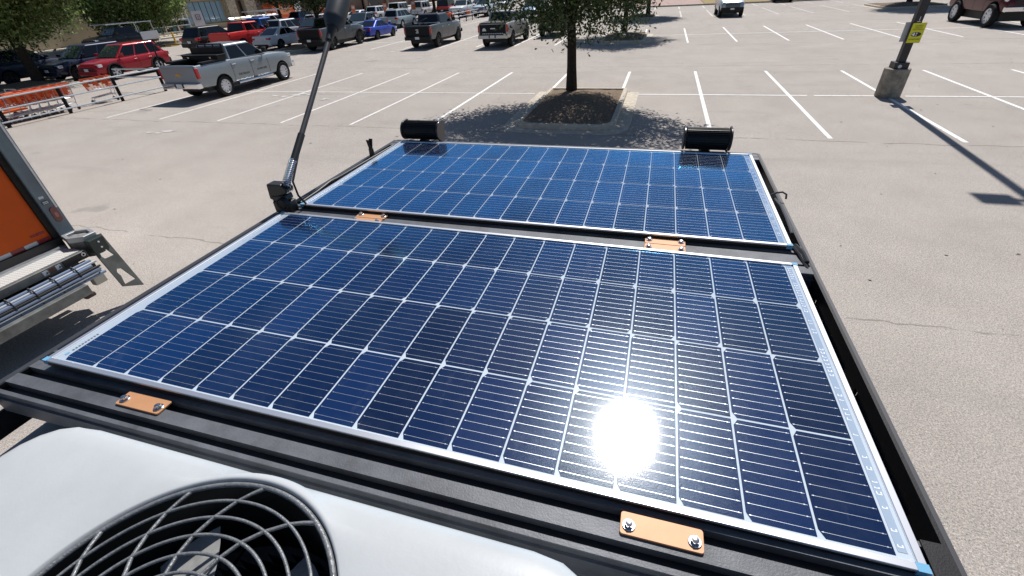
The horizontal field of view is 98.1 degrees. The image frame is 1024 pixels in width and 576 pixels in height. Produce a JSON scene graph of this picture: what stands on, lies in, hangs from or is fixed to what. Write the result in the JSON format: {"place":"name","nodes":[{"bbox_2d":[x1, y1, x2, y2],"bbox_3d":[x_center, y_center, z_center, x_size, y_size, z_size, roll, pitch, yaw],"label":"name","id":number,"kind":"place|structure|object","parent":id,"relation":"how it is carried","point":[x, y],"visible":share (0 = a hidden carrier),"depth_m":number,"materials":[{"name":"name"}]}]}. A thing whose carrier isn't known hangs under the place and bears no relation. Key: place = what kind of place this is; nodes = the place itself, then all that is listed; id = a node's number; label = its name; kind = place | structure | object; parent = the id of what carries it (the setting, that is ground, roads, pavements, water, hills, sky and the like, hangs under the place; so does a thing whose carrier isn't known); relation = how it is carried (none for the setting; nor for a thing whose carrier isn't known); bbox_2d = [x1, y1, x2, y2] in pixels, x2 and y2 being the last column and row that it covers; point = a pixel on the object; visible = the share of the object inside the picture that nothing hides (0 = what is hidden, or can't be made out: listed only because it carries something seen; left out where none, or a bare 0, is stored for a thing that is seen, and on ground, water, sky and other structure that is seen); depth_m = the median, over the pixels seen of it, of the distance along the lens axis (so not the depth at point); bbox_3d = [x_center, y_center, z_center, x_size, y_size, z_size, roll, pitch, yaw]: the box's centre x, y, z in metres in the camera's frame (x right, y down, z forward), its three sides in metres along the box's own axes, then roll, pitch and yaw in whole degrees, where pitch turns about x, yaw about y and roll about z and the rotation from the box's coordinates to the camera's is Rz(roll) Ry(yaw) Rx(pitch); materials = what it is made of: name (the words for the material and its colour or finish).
{"place":"outdoors","nodes":[
{"label":"outdoors","id":0,"kind":"place"},
{"bbox_2d":[3,89,27,115],"bbox_3d":[-20.133,-7.074,17.337,0.700,1.012,1.506,7,36,15],"label":"flatbed cart","id":1,"kind":"object","parent":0,"point":[14,110],"visible":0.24,"depth_m":17.68,"materials":[{"name":"metal"}]},
{"bbox_2d":[35,0,455,54],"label":"pavement","id":2,"kind":"structure","parent":0,"point":[57,51],"depth_m":45.46,"materials":[{"name":"concrete"}]},
{"bbox_2d":[149,7,191,35],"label":"garden rack","id":3,"kind":"object","parent":2,"relation":"on","point":[178,28],"visible":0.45,"depth_m":54.55,"materials":[{"name":"white plastic"}]},
{"bbox_2d":[190,11,205,25],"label":"sign board","id":4,"kind":"object","parent":2,"relation":"on","point":[197,17],"visible":0.98,"depth_m":56.54,"materials":[{"name":"grey"}]},
{"bbox_2d":[227,18,235,22],"bbox_3d":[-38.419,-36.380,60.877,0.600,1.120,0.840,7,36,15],"label":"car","id":5,"kind":"object","parent":2,"relation":"on","point":[230,20],"visible":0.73,"depth_m":60.49,"materials":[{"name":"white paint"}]},
{"bbox_2d":[0,0,1023,575],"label":"ground","id":6,"kind":"structure","parent":0,"point":[908,226],"depth_m":11.11,"materials":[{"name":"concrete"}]},
{"bbox_2d":[0,95,16,123],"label":"shopping cart","id":7,"kind":"object","parent":6,"relation":"on","point":[15,122],"visible":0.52,"depth_m":16.64,"materials":[{"name":"metal"}]},
{"bbox_2d":[0,91,36,124],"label":"shopping cart","id":8,"kind":"object","parent":6,"relation":"on","point":[15,114],"visible":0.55,"depth_m":17.08,"materials":[{"name":"metal"}]},
{"bbox_2d":[0,89,45,122],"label":"shopping cart","id":9,"kind":"object","parent":6,"relation":"on","point":[8,101],"visible":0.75,"depth_m":17.11,"materials":[{"name":"metal"}]},
{"bbox_2d":[4,87,54,119],"bbox_3d":[-18.893,-7.230,17.447,0.546,1.022,1.047,5,36,13],"label":"shopping cart","id":10,"kind":"object","parent":6,"relation":"on","point":[18,99],"visible":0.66,"depth_m":17.37,"materials":[{"name":"metal"}]},
{"bbox_2d":[0,49,68,83],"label":"suv","id":11,"kind":"object","parent":6,"relation":"on","point":[13,70],"visible":0.28,"depth_m":25.48,"materials":[{"name":"paint"}]},
{"bbox_2d":[0,79,74,93],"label":"planting island","id":12,"kind":"structure","parent":6,"relation":"on","point":[17,86],"depth_m":24.46,"materials":[{"name":"concrete"}]},
{"bbox_2d":[15,86,63,117],"bbox_3d":[-18.785,-7.406,17.692,0.546,1.022,1.047,5,36,13],"label":"shopping cart","id":13,"kind":"object","parent":6,"relation":"on","point":[27,96],"visible":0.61,"depth_m":17.60,"materials":[{"name":"metal"}]},
{"bbox_2d":[0,0,92,80],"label":"oak tree","id":14,"kind":"object","parent":6,"relation":"on","point":[21,21],"visible":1,"depth_m":24.02,"materials":[{"name":"green plant"}]},
{"bbox_2d":[25,84,72,115],"bbox_3d":[-18.677,-7.582,17.937,0.546,1.022,1.047,5,36,13],"label":"shopping cart","id":15,"kind":"object","parent":6,"relation":"on","point":[38,96],"visible":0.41,"depth_m":17.83,"materials":[{"name":"metal"}]},
{"bbox_2d":[33,83,80,113],"bbox_3d":[-18.568,-7.758,18.183,0.546,1.022,1.047,5,36,13],"label":"shopping cart","id":16,"kind":"object","parent":6,"relation":"on","point":[65,90],"visible":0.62,"depth_m":18.15,"materials":[{"name":"metal"}]},
{"bbox_2d":[0,121,143,343],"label":"box truck","id":17,"kind":"object","parent":6,"relation":"on","point":[45,274],"visible":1,"depth_m":5.65,"materials":[{"name":"metal"}]},
{"bbox_2d":[37,41,117,79],"bbox_3d":[-25.900,-13.893,27.106,2.290,1.710,4.863,7,36,15],"label":"suv","id":18,"kind":"object","parent":6,"relation":"on","point":[64,66],"visible":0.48,"depth_m":26.07,"materials":[{"name":"blue paint"}]},
{"bbox_2d":[0,68,167,127],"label":"cart corral","id":19,"kind":"object","parent":6,"relation":"on","point":[6,122],"visible":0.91,"depth_m":18.44,"materials":[{"name":"black"}]},
{"bbox_2d":[79,74,119,103],"bbox_3d":[-18.253,-8.813,19.685,0.546,1.022,1.047,21,41,31],"label":"shopping cart","id":20,"kind":"object","parent":6,"relation":"on","point":[105,82],"visible":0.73,"depth_m":19.61,"materials":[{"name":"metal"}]},
{"bbox_2d":[81,20,160,43],"bbox_3d":[-35.585,-22.769,40.371,2.428,2.210,6.134,7,36,15],"label":"utility truck","id":21,"kind":"object","parent":6,"relation":"on","point":[121,34],"visible":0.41,"depth_m":39.83,"materials":[{"name":"black paint"}]},
{"bbox_2d":[76,40,171,78],"bbox_3d":[-23.239,-13.689,26.622,2.223,1.660,4.721,7,36,15],"label":"suv","id":22,"kind":"object","parent":6,"relation":"on","point":[135,54],"visible":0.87,"depth_m":25.96,"materials":[{"name":"red paint"}]},
{"bbox_2d":[65,0,190,42],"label":"oak tree","id":23,"kind":"object","parent":6,"relation":"on","point":[155,12],"visible":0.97,"depth_m":42.71,"materials":[{"name":"green plant"}]},
{"bbox_2d":[179,25,226,48],"bbox_3d":[-24.971,-20.983,37.225,2.401,1.793,5.099,7,36,15],"label":"suv","id":24,"kind":"object","parent":6,"relation":"on","point":[195,35],"visible":0.2,"depth_m":35.39,"materials":[{"name":"black paint"}]},
{"bbox_2d":[0,0,436,50],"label":"store building","id":25,"kind":"structure","parent":6,"relation":"on","point":[217,12],"depth_m":60.61,"materials":[{"name":"beige paint"}]},
{"bbox_2d":[235,0,244,16],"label":"doorway","id":26,"kind":"structure","parent":25,"relation":"in","point":[238,3],"depth_m":65.15,"materials":[{"name":"brown"}]},
{"bbox_2d":[151,41,294,95],"bbox_3d":[-12.964,-10.440,20.552,2.428,2.189,6.134,7,36,15],"label":"pickup truck","id":27,"kind":"object","parent":6,"relation":"on","point":[223,68],"visible":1,"depth_m":19.35,"materials":[{"name":"silver paint"}]},
{"bbox_2d":[208,21,266,44],"bbox_3d":[-21.510,-20.552,36.141,2.428,1.970,6.134,7,36,15],"label":"pickup truck","id":28,"kind":"object","parent":6,"relation":"on","point":[246,31],"visible":0.41,"depth_m":34.91,"materials":[{"name":"red paint"}]},
{"bbox_2d":[246,17,271,26],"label":"pickup truck","id":29,"kind":"object","parent":6,"relation":"on","point":[262,21],"visible":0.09,"depth_m":41.22,"materials":[{"name":"paint"}]},
{"bbox_2d":[242,7,288,19],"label":"work van","id":30,"kind":"object","parent":6,"relation":"on","point":[274,16],"visible":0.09,"depth_m":47.59,"materials":[{"name":"white paint"}]},
{"bbox_2d":[250,0,298,16],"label":"oak tree","id":31,"kind":"object","parent":6,"relation":"on","point":[273,2],"visible":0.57,"depth_m":56.29,"materials":[{"name":"green plant"}]},
{"bbox_2d":[251,26,302,49],"bbox_3d":[-18.636,-20.368,36.055,2.268,1.480,5.052,7,36,15],"label":"sedan","id":32,"kind":"object","parent":6,"relation":"on","point":[281,37],"visible":0.73,"depth_m":34.79,"materials":[{"name":"white paint"}]},
{"bbox_2d":[147,49,407,133],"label":"parking lines","id":33,"kind":"object","parent":6,"relation":"on","point":[282,96],"visible":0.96,"depth_m":18.84,"materials":[{"name":"white paint"}]},
{"bbox_2d":[262,2,300,17],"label":"display shed","id":34,"kind":"structure","parent":6,"relation":"on","point":[285,13],"depth_m":69.74,"materials":[{"name":"brown"}]},
{"bbox_2d":[266,18,300,28],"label":"suv","id":35,"kind":"object","parent":6,"relation":"on","point":[291,23],"visible":0.12,"depth_m":40.46,"materials":[{"name":"silver paint"}]},
{"bbox_2d":[0,422,585,575],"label":"camper van","id":36,"kind":"object","parent":6,"relation":"on","point":[235,558],"depth_m":0.69,"materials":[{"name":"metal"}]},
{"bbox_2d":[0,427,576,575],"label":"air conditioner","id":37,"kind":"object","parent":36,"relation":"on","point":[77,501],"visible":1,"depth_m":0.54,"materials":[{"name":"white plastic"}]},
{"bbox_2d":[0,140,967,575],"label":"roof rack","id":38,"kind":"object","parent":36,"relation":"on","point":[576,532],"visible":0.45,"depth_m":0.68,"materials":[{"name":"grey metal"}]},
{"bbox_2d":[115,391,171,414],"bbox_3d":[-0.673,0.207,0.810,0.104,0.011,0.031,7,36,15],"label":"mounting bracket","id":39,"kind":"object","parent":38,"relation":"attached to","point":[144,403],"visible":1,"depth_m":0.81,"materials":[{"name":"orange metal"}]},
{"bbox_2d":[266,0,350,212],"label":"antenna","id":40,"kind":"object","parent":38,"relation":"on","point":[335,14],"visible":0.99,"depth_m":1.51,"materials":[{"name":"black plastic"}]},
{"bbox_2d":[300,144,393,202],"bbox_3d":[-0.651,-0.494,1.829,0.020,0.022,0.670,7,36,15],"label":"coaxial cable","id":41,"kind":"object","parent":38,"relation":"attached to","point":[330,181],"visible":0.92,"depth_m":1.75,"materials":[{"name":"grey plastic"}]},
{"bbox_2d":[352,217,382,221],"bbox_3d":[-0.463,-0.216,1.404,0.104,0.011,0.031,7,36,15],"label":"mounting bracket","id":42,"kind":"object","parent":38,"relation":"attached to","point":[371,219],"visible":0.53,"depth_m":1.41,"materials":[{"name":"orange metal"}]},
{"bbox_2d":[366,139,374,156],"bbox_3d":[-0.622,-0.620,1.957,0.018,0.080,0.030,7,36,15],"label":"spring clamp","id":43,"kind":"object","parent":38,"relation":"attached to","point":[370,147],"visible":0.99,"depth_m":1.95,"materials":[{"name":"black plastic"}]},
{"bbox_2d":[356,212,387,219],"bbox_3d":[-0.452,-0.235,1.429,0.104,0.011,0.031,7,36,15],"label":"mounting bracket","id":44,"kind":"object","parent":38,"relation":"attached to","point":[372,216],"visible":1,"depth_m":1.43,"materials":[{"name":"orange metal"}]},
{"bbox_2d":[400,118,444,141],"bbox_3d":[-0.415,-0.734,2.082,0.197,0.095,0.084,7,38,15],"label":"work light","id":45,"kind":"object","parent":38,"relation":"on","point":[425,130],"visible":0.99,"depth_m":2.06,"materials":[{"name":"black metal"}]},
{"bbox_2d":[42,211,932,575],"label":"solar panel","id":46,"kind":"object","parent":38,"relation":"on","point":[708,389],"visible":1,"depth_m":0.84,"materials":[{"name":"blue glass"}]},
{"bbox_2d":[300,140,792,250],"bbox_3d":[0.098,-0.393,1.608,1.497,0.016,0.730,7,36,15],"label":"solar panel","id":47,"kind":"object","parent":38,"relation":"on","point":[710,198],"visible":1,"depth_m":1.51,"materials":[{"name":"blue glass"}]},
{"bbox_2d":[619,511,703,554],"bbox_3d":[0.194,0.315,0.577,0.104,0.011,0.031,7,36,15],"label":"mounting bracket","id":48,"kind":"object","parent":38,"relation":"attached to","point":[668,534],"visible":1,"depth_m":0.58,"materials":[{"name":"orange metal"}]},
{"bbox_2d":[645,237,684,246],"bbox_3d":[0.413,-0.127,1.198,0.104,0.011,0.031,7,36,15],"label":"mounting bracket","id":49,"kind":"object","parent":38,"relation":"attached to","point":[680,242],"visible":1,"depth_m":1.20,"materials":[{"name":"orange metal"}]},
{"bbox_2d":[644,243,685,251],"bbox_3d":[0.404,-0.109,1.173,0.104,0.011,0.031,7,36,15],"label":"mounting bracket","id":50,"kind":"object","parent":38,"relation":"attached to","point":[666,247],"visible":0.93,"depth_m":1.17,"materials":[{"name":"orange metal"}]},
{"bbox_2d":[681,125,733,152],"bbox_3d":[0.777,-0.586,1.763,0.187,0.095,0.084,7,38,15],"label":"work light","id":51,"kind":"object","parent":38,"relation":"on","point":[704,139],"visible":0.99,"depth_m":1.74,"materials":[{"name":"black metal"}]},
{"bbox_2d":[770,191,792,233],"bbox_3d":[0.801,-0.225,1.300,0.048,0.034,0.231,7,36,15],"label":"cable","id":52,"kind":"object","parent":38,"relation":"attached to","point":[784,214],"visible":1,"depth_m":1.31,"materials":[{"name":"grey rubber"}]},
{"bbox_2d":[274,43,322,52],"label":"planting island","id":53,"kind":"structure","parent":6,"relation":"on","point":[299,48],"depth_m":33.92,"materials":[{"name":"concrete"}]},
{"bbox_2d":[270,0,327,19],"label":"oak tree","id":54,"kind":"object","parent":6,"relation":"on","point":[310,5],"visible":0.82,"depth_m":35.23,"materials":[{"name":"green plant"}]},
{"bbox_2d":[289,11,311,22],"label":"suv","id":55,"kind":"object","parent":6,"relation":"on","point":[298,17],"visible":0.09,"depth_m":56.24,"materials":[{"name":"blue paint"}]},
{"bbox_2d":[293,16,322,30],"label":"suv","id":56,"kind":"object","parent":6,"relation":"on","point":[307,22],"visible":0.06,"depth_m":40.27,"materials":[{"name":"grey paint"}]},
{"bbox_2d":[305,14,322,17],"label":"sedan","id":57,"kind":"object","parent":6,"relation":"on","point":[309,16],"visible":0.01,"depth_m":50.00,"materials":[{"name":"white paint"}]},
{"bbox_2d":[106,73,534,124],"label":"worn parking lines","id":58,"kind":"object","parent":6,"relation":"on","point":[324,105],"visible":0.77,"depth_m":18.22,"materials":[{"name":"paint"}]},
{"bbox_2d":[296,17,365,49],"bbox_3d":[-13.728,-19.634,34.088,2.428,2.020,6.134,7,36,15],"label":"pickup truck","id":59,"kind":"object","parent":6,"relation":"on","point":[313,37],"visible":0.81,"depth_m":33.01,"materials":[{"name":"grey paint"}]},
{"bbox_2d":[351,5,355,12],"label":"sign post","id":60,"kind":"object","parent":6,"relation":"on","point":[353,8],"visible":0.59,"depth_m":50.28,"materials":[{"name":"metal"}]},
{"bbox_2d":[347,10,376,20],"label":"sedan","id":61,"kind":"object","parent":6,"relation":"on","point":[350,14],"visible":0.09,"depth_m":55.15,"materials":[{"name":"white paint"}]},
{"bbox_2d":[347,12,387,23],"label":"pickup truck","id":62,"kind":"object","parent":6,"relation":"on","point":[359,18],"visible":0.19,"depth_m":40.63,"materials":[{"name":"paint"}]},
{"bbox_2d":[366,5,387,16],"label":"suv","id":63,"kind":"object","parent":6,"relation":"on","point":[378,11],"visible":0.38,"depth_m":60.03,"materials":[{"name":"white paint"}]},
{"bbox_2d":[361,19,396,39],"bbox_3d":[-11.923,-22.759,38.996,2.160,1.410,4.811,7,36,15],"label":"sedan","id":64,"kind":"object","parent":6,"relation":"on","point":[376,28],"visible":0.76,"depth_m":37.99,"materials":[{"name":"blue paint"}]},
{"bbox_2d":[382,3,386,12],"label":"sign post","id":65,"kind":"object","parent":6,"relation":"on","point":[384,6],"visible":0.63,"depth_m":49.96,"materials":[{"name":"metal"}]},
{"bbox_2d":[388,2,411,14],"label":"jeep","id":66,"kind":"object","parent":6,"relation":"on","point":[397,5],"visible":0.16,"depth_m":60.02,"materials":[{"name":"white paint"}]},
{"bbox_2d":[384,8,416,27],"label":"suv","id":67,"kind":"object","parent":6,"relation":"on","point":[400,17],"visible":0.79,"depth_m":47.30,"materials":[{"name":"silver paint"}]},
{"bbox_2d":[411,1,415,13],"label":"sign post","id":68,"kind":"object","parent":6,"relation":"on","point":[413,5],"visible":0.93,"depth_m":52.99,"materials":[{"name":"metal"}]},
{"bbox_2d":[410,0,432,15],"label":"jeep","id":69,"kind":"object","parent":6,"relation":"on","point":[423,7],"visible":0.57,"depth_m":60.25,"materials":[{"name":"white paint"}]},
{"bbox_2d":[425,0,436,12],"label":"oak tree","id":70,"kind":"object","parent":6,"relation":"on","point":[434,6],"visible":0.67,"depth_m":55.11,"materials":[{"name":"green plant"}]},
{"bbox_2d":[403,12,462,46],"bbox_3d":[-5.592,-18.865,32.316,2.428,1.960,6.134,7,36,15],"label":"pickup truck","id":71,"kind":"object","parent":6,"relation":"on","point":[436,29],"visible":1,"depth_m":31.02,"materials":[{"name":"grey paint"}]},
{"bbox_2d":[1,0,867,87],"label":"faded parking lines","id":72,"kind":"object","parent":6,"relation":"on","point":[654,9],"visible":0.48,"depth_m":42.57,"materials":[{"name":"paint"}]},
{"bbox_2d":[436,0,453,12],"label":"jeep","id":73,"kind":"object","parent":6,"relation":"on","point":[443,6],"visible":0.44,"depth_m":60.90,"materials":[{"name":"red paint"}]},
{"bbox_2d":[449,0,476,17],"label":"car","id":74,"kind":"object","parent":6,"relation":"on","point":[461,4],"visible":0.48,"depth_m":57.35,"materials":[{"name":"white paint"}]},
{"bbox_2d":[447,9,478,21],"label":"cart corral","id":75,"kind":"object","parent":6,"relation":"on","point":[459,16],"visible":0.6,"depth_m":52.41,"materials":[{"name":"black"}]},
{"bbox_2d":[472,0,500,16],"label":"pickup truck","id":76,"kind":"object","parent":6,"relation":"on","point":[481,9],"visible":0.62,"depth_m":56.21,"materials":[{"name":"paint"}]},
{"bbox_2d":[478,9,529,45],"bbox_3d":[-0.428,-17.991,30.590,2.428,1.970,6.134,7,36,15],"label":"pickup truck","id":77,"kind":"object","parent":6,"relation":"on","point":[487,34],"visible":0.84,"depth_m":28.90,"materials":[{"name":"grey paint"}]},
{"bbox_2d":[497,0,512,9],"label":"suv","id":78,"kind":"object","parent":6,"relation":"on","point":[504,3],"visible":0.2,"depth_m":68.50,"materials":[{"name":"silver paint"}]},
{"bbox_2d":[521,0,544,21],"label":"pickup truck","id":79,"kind":"object","parent":6,"relation":"on","point":[531,8],"visible":0.09,"depth_m":44.99,"materials":[{"name":"white paint"}]},
{"bbox_2d":[503,88,638,134],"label":"planting island","id":80,"kind":"structure","parent":6,"relation":"on","point":[596,111],"depth_m":13.46,"materials":[{"name":"concrete"}]},
{"bbox_2d":[448,0,665,90],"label":"oak tree","id":81,"kind":"object","parent":80,"relation":"on","point":[572,15],"visible":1,"depth_m":14.34,"materials":[{"name":"green plant"}]},
{"bbox_2d":[122,63,1020,329],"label":"leaf litter","id":82,"kind":"object","parent":6,"relation":"on","point":[796,196],"visible":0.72,"depth_m":8.47,"materials":[{"name":"brown"}]},
{"bbox_2d":[594,32,652,44],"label":"planting island","id":83,"kind":"structure","parent":6,"relation":"on","point":[646,37],"depth_m":28.43,"materials":[{"name":"concrete"}]},
{"bbox_2d":[590,0,661,31],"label":"oak tree","id":84,"kind":"object","parent":83,"relation":"on","point":[624,28],"visible":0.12,"depth_m":30.30,"materials":[{"name":"green plant"}]},
{"bbox_2d":[622,14,658,19],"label":"planting island","id":85,"kind":"structure","parent":6,"relation":"on","point":[651,16],"depth_m":42.01,"materials":[{"name":"concrete"}]},
{"bbox_2d":[609,0,703,6],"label":"planting strip","id":86,"kind":"object","parent":6,"relation":"on","point":[672,2],"depth_m":59.63,"materials":[{"name":"plant"}]},
{"bbox_2d":[701,0,777,3],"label":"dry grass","id":87,"kind":"structure","parent":86,"relation":"on","point":[707,1],"depth_m":54.90,"materials":[{"name":"beige plant"}]},
{"bbox_2d":[373,21,1023,141],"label":"parking lines","id":88,"kind":"object","parent":6,"relation":"on","point":[809,116],"visible":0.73,"depth_m":15.18,"materials":[{"name":"white paint"}]},
{"bbox_2d":[601,0,819,8],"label":"kerb strip","id":89,"kind":"object","parent":6,"relation":"on","point":[714,3],"depth_m":53.67,"materials":[{"name":"concrete"}]},
{"bbox_2d":[714,0,744,16],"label":"pickup truck","id":90,"kind":"object","parent":6,"relation":"on","point":[729,6],"visible":1,"depth_m":38.46,"materials":[{"name":"white metal"}]},
{"bbox_2d":[874,0,930,98],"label":"lamp post","id":91,"kind":"object","parent":6,"relation":"on","point":[893,79],"visible":1,"depth_m":13.21,"materials":[{"name":"concrete"}]},
{"bbox_2d":[863,1,951,9],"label":"planting island","id":92,"kind":"structure","parent":6,"relation":"on","point":[899,5],"depth_m":38.10,"materials":[{"name":"concrete"}]},
{"bbox_2d":[948,0,1023,26],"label":"pickup truck","id":93,"kind":"object","parent":6,"relation":"on","point":[988,13],"visible":1,"depth_m":25.36,"materials":[{"name":"paint"}]},
{"bbox_2d":[538,4,566,35],"bbox_3d":[3.342,-20.433,33.806,2.268,1.964,4.305,7,36,15],"label":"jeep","id":94,"kind":"object","parent":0,"point":[541,30],"visible":0.24,"depth_m":32.58,"materials":[{"name":"black"}]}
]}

